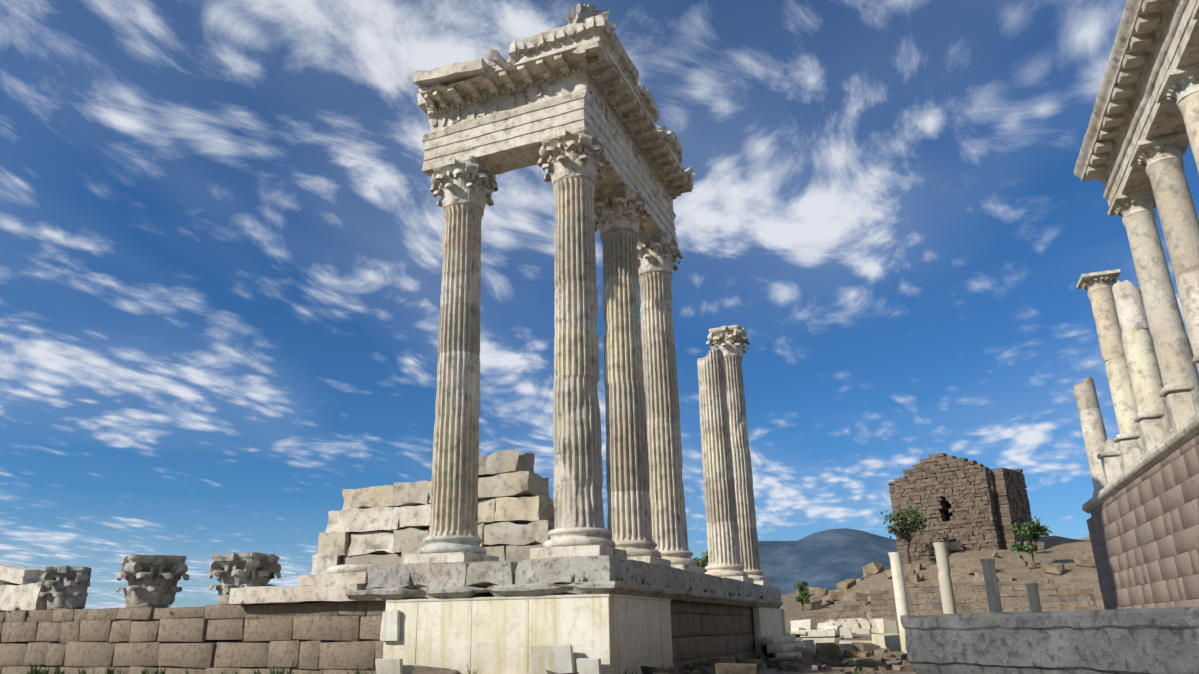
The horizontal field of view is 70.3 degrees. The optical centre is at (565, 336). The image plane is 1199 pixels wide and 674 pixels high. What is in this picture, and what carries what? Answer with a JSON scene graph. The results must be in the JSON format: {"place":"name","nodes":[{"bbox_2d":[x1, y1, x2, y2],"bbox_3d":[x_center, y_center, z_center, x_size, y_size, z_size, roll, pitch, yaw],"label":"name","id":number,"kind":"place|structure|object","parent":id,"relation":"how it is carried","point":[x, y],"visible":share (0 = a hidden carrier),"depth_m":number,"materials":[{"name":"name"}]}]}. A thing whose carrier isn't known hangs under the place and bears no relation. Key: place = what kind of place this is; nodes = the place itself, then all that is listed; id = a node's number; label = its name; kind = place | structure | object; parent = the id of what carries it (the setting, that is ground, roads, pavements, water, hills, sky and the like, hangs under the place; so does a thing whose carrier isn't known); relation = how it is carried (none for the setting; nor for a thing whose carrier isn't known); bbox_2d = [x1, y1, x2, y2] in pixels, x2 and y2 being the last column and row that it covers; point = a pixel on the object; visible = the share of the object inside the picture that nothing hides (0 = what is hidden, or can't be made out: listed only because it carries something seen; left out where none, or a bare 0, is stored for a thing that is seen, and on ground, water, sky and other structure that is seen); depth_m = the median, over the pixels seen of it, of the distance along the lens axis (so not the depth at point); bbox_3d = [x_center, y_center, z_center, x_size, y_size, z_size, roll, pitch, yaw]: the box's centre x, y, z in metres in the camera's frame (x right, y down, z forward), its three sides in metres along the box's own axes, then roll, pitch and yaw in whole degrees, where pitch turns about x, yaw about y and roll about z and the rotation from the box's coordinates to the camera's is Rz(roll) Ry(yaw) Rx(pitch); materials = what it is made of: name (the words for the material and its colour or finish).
{"place":"outdoors","nodes":[
{"label":"outdoors","id":0,"kind":"place"},
{"bbox_2d":[0,0,1198,608],"label":"sky","id":1,"kind":"structure","parent":0,"point":[222,223],"materials":[{"name":"blue"}]},
{"bbox_2d":[678,632,914,673],"bbox_3d":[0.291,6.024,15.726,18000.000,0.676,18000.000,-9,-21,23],"label":"ground","id":2,"kind":"structure","parent":0,"point":[808,669],"depth_m":20.44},
{"bbox_2d":[0,600,759,673],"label":"podium wall","id":3,"kind":"structure","parent":2,"relation":"on","point":[339,637],"depth_m":18.99,"materials":[{"name":"brown stone"}]},
{"bbox_2d":[36,566,91,609],"bbox_3d":[-12.700,6.421,21.658,1.434,1.090,1.236,-16,-25,38],"label":"column capital","id":4,"kind":"object","parent":3,"relation":"on","point":[66,587],"visible":0.96,"depth_m":21.30,"materials":[{"name":"stone"}]},
{"bbox_2d":[115,554,189,607],"bbox_3d":[-10.086,5.894,20.485,1.745,1.221,1.373,-9,-21,23],"label":"column capital","id":5,"kind":"object","parent":3,"relation":"on","point":[152,580],"visible":0.96,"depth_m":20.19,"materials":[{"name":"stone"}]},
{"bbox_2d":[0,564,370,611],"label":"stone blocks","id":6,"kind":"structure","parent":3,"relation":"on","point":[20,588],"depth_m":17.91,"materials":[{"name":"beige stone"}]},
{"bbox_2d":[207,552,280,604],"bbox_3d":[-7.312,5.524,19.381,1.600,1.154,1.278,7,-21,-22],"label":"column capital","id":7,"kind":"object","parent":3,"relation":"on","point":[240,570],"visible":0.79,"depth_m":19.11,"materials":[{"name":"stone"}]},
{"bbox_2d":[311,449,554,574],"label":"cella wall blocks","id":8,"kind":"structure","parent":3,"relation":"on","point":[383,525],"depth_m":20.64,"materials":[{"name":"stone"}]},
{"bbox_2d":[403,156,498,563],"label":"column","id":9,"kind":"structure","parent":3,"relation":"on","point":[464,188],"depth_m":18.42,"materials":[{"name":"stone"}]},
{"bbox_2d":[345,555,782,608],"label":"podium cornice","id":10,"kind":"structure","parent":3,"relation":"on","point":[536,576],"depth_m":16.30,"materials":[{"name":"grey stone"}]},
{"bbox_2d":[697,347,753,583],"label":"broken column","id":11,"kind":"structure","parent":10,"relation":"on","point":[724,555],"depth_m":26.93,"materials":[{"name":"stone"}]},
{"bbox_2d":[706,325,771,586],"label":"column","id":12,"kind":"structure","parent":10,"relation":"on","point":[729,341],"depth_m":29.83,"materials":[{"name":"stone"}]},
{"bbox_2d":[530,126,626,559],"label":"corner column","id":13,"kind":"structure","parent":3,"relation":"on","point":[573,161],"depth_m":17.32,"materials":[{"name":"stone"}]},
{"bbox_2d":[413,14,694,237],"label":"entablature","id":14,"kind":"structure","parent":13,"relation":"on","point":[498,114],"depth_m":19.85,"materials":[{"name":"stone"}]},
{"bbox_2d":[565,3,615,30],"bbox_3d":[0.546,-7.076,19.169,1.210,0.807,0.960,8,-21,-22],"label":"acroterion","id":15,"kind":"object","parent":14,"relation":"on","point":[579,13],"visible":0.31,"depth_m":18.87,"materials":[{"name":"stone"}]},
{"bbox_2d":[383,594,785,673],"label":"podium","id":16,"kind":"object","parent":3,"relation":"attached to","point":[618,634],"depth_m":15.68,"materials":[{"name":"beige stone"}]},
{"bbox_2d":[594,185,670,566],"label":"column","id":17,"kind":"structure","parent":3,"relation":"on","point":[621,212],"depth_m":19.85,"materials":[{"name":"stone"}]},
{"bbox_2d":[637,231,704,573],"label":"column","id":18,"kind":"structure","parent":3,"relation":"on","point":[659,253],"depth_m":22.35,"materials":[{"name":"stone"}]},
{"bbox_2d":[15,572,905,673],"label":"weeds","id":19,"kind":"object","parent":2,"relation":"on","point":[109,670],"visible":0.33,"depth_m":19.09,"materials":[{"name":"green plant"}]},
{"bbox_2d":[302,642,915,673],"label":"ground stones","id":20,"kind":"object","parent":2,"relation":"on","point":[728,664],"visible":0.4,"depth_m":18.73,"materials":[{"name":"grey stone"}]},
{"bbox_2d":[375,610,900,673],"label":"stone blocks","id":21,"kind":"structure","parent":2,"relation":"on","point":[557,658],"depth_m":24.26,"materials":[{"name":"white stone"}]},
{"bbox_2d":[693,551,708,571],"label":"pine tree","id":22,"kind":"object","parent":2,"relation":"on","point":[704,562],"visible":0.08,"depth_m":70.22,"materials":[{"name":"green plant"}]},
{"bbox_2d":[825,619,876,632],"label":"lying column drums","id":23,"kind":"object","parent":2,"relation":"on","point":[857,624],"visible":0.56,"depth_m":38.81,"materials":[{"name":"stone"}]},
{"bbox_2d":[888,552,909,652],"bbox_3d":[10.590,8.385,26.776,0.488,3.113,0.488,-9,-21,23],"label":"column stump","id":24,"kind":"object","parent":2,"relation":"on","point":[899,586],"visible":0.77,"depth_m":26.77,"materials":[{"name":"stone"}]},
{"bbox_2d":[785,580,1097,631],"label":"retaining wall","id":25,"kind":"structure","parent":2,"relation":"on","point":[971,597],"depth_m":40.04,"materials":[{"name":"brown stone"}]},
{"bbox_2d":[933,542,956,613],"bbox_3d":[11.839,8.088,26.337,0.472,3.361,0.473,-9,-21,23],"label":"column stump","id":26,"kind":"object","parent":2,"relation":"on","point":[945,582],"visible":0.65,"depth_m":26.41,"materials":[{"name":"stone"}]},
{"bbox_2d":[980,559,1002,612],"bbox_3d":[13.022,8.173,25.766,0.470,2.812,0.468,-9,-21,23],"label":"column stump","id":27,"kind":"object","parent":2,"relation":"on","point":[992,587],"visible":0.5,"depth_m":25.84,"materials":[{"name":"stone"}]},
{"bbox_2d":[1025,583,1041,611],"bbox_3d":[13.990,8.370,25.189,0.417,2.061,0.417,-9,-21,23],"label":"column stump","id":28,"kind":"object","parent":2,"relation":"on","point":[1033,597],"visible":0.29,"depth_m":25.30,"materials":[{"name":"stone"}]},
{"bbox_2d":[900,607,1198,673],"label":"stone wall","id":29,"kind":"structure","parent":2,"relation":"on","point":[1138,641],"depth_m":5.71,"materials":[{"name":"grey stone"}]},
{"bbox_2d":[1086,434,1198,609],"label":"retaining wall","id":30,"kind":"structure","parent":2,"relation":"on","point":[1143,529],"depth_m":18.02,"materials":[{"name":"brown stone"}]},
{"bbox_2d":[1073,376,1106,495],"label":"column","id":31,"kind":"structure","parent":30,"relation":"on","point":[1091,419],"depth_m":25.09,"materials":[{"name":"stone"}]},
{"bbox_2d":[1077,269,1144,469],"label":"column","id":32,"kind":"structure","parent":30,"relation":"on","point":[1097,286],"depth_m":21.43,"materials":[{"name":"stone"}]},
{"bbox_2d":[1101,439,1123,472],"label":"column","id":33,"kind":"structure","parent":30,"relation":"on","point":[1109,445],"depth_m":22.73,"materials":[{"name":"stone"}]},
{"bbox_2d":[1082,351,1198,512],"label":"column base","id":34,"kind":"object","parent":30,"relation":"on","point":[1159,446],"visible":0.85,"depth_m":17.65,"materials":[{"name":"beige stone"}]},
{"bbox_2d":[1112,280,1171,452],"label":"column","id":35,"kind":"structure","parent":30,"relation":"on","point":[1143,365],"depth_m":19.14,"materials":[{"name":"stone"}]},
{"bbox_2d":[1108,189,1198,432],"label":"column","id":36,"kind":"structure","parent":30,"relation":"on","point":[1169,336],"depth_m":17.32,"materials":[{"name":"stone"}]},
{"bbox_2d":[1129,132,1198,370],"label":"column","id":37,"kind":"structure","parent":30,"relation":"on","point":[1161,159],"depth_m":15.53,"materials":[{"name":"stone"}]},
{"bbox_2d":[1156,64,1198,172],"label":"column","id":38,"kind":"structure","parent":30,"relation":"on","point":[1180,87],"depth_m":13.89,"materials":[{"name":"stone"}]},
{"bbox_2d":[1191,0,1198,19],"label":"column","id":39,"kind":"structure","parent":30,"relation":"on","point":[1195,15],"depth_m":12.51,"materials":[{"name":"stone"}]},
{"bbox_2d":[1074,0,1198,207],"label":"entablature","id":40,"kind":"structure","parent":39,"relation":"on","point":[1155,41],"depth_m":15.47,"materials":[{"name":"stone"}]},
{"bbox_2d":[758,528,897,594],"bbox_3d":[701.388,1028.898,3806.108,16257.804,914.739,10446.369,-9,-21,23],"label":"distant mountains","id":41,"kind":"structure","parent":0,"point":[829,559],"depth_m":5958.99,"materials":[{"name":"blue"}]},
{"bbox_2d":[779,536,1104,619],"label":"rocky hill","id":42,"kind":"structure","parent":0,"point":[1059,549],"depth_m":58.51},
{"bbox_2d":[794,580,808,610],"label":"tree","id":43,"kind":"object","parent":42,"relation":"on","point":[803,593],"visible":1,"depth_m":57.41,"materials":[{"name":"green plant"}]},
{"bbox_2d":[881,506,930,563],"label":"olive tree","id":44,"kind":"object","parent":42,"relation":"on","point":[911,518],"visible":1,"depth_m":61.85,"materials":[{"name":"green plant"}]},
{"bbox_2d":[786,535,1092,619],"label":"hill boulders","id":45,"kind":"object","parent":42,"relation":"on","point":[910,574],"visible":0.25,"depth_m":58.31,"materials":[{"name":"brown stone"}]},
{"bbox_2d":[888,453,1035,565],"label":"ruined tower","id":46,"kind":"structure","parent":42,"relation":"on","point":[972,505],"depth_m":63.68,"materials":[{"name":"brown stone"}]},
{"bbox_2d":[1010,516,1052,568],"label":"tree","id":47,"kind":"object","parent":42,"relation":"on","point":[1034,530],"visible":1,"depth_m":56.69,"materials":[{"name":"green plant"}]}
]}

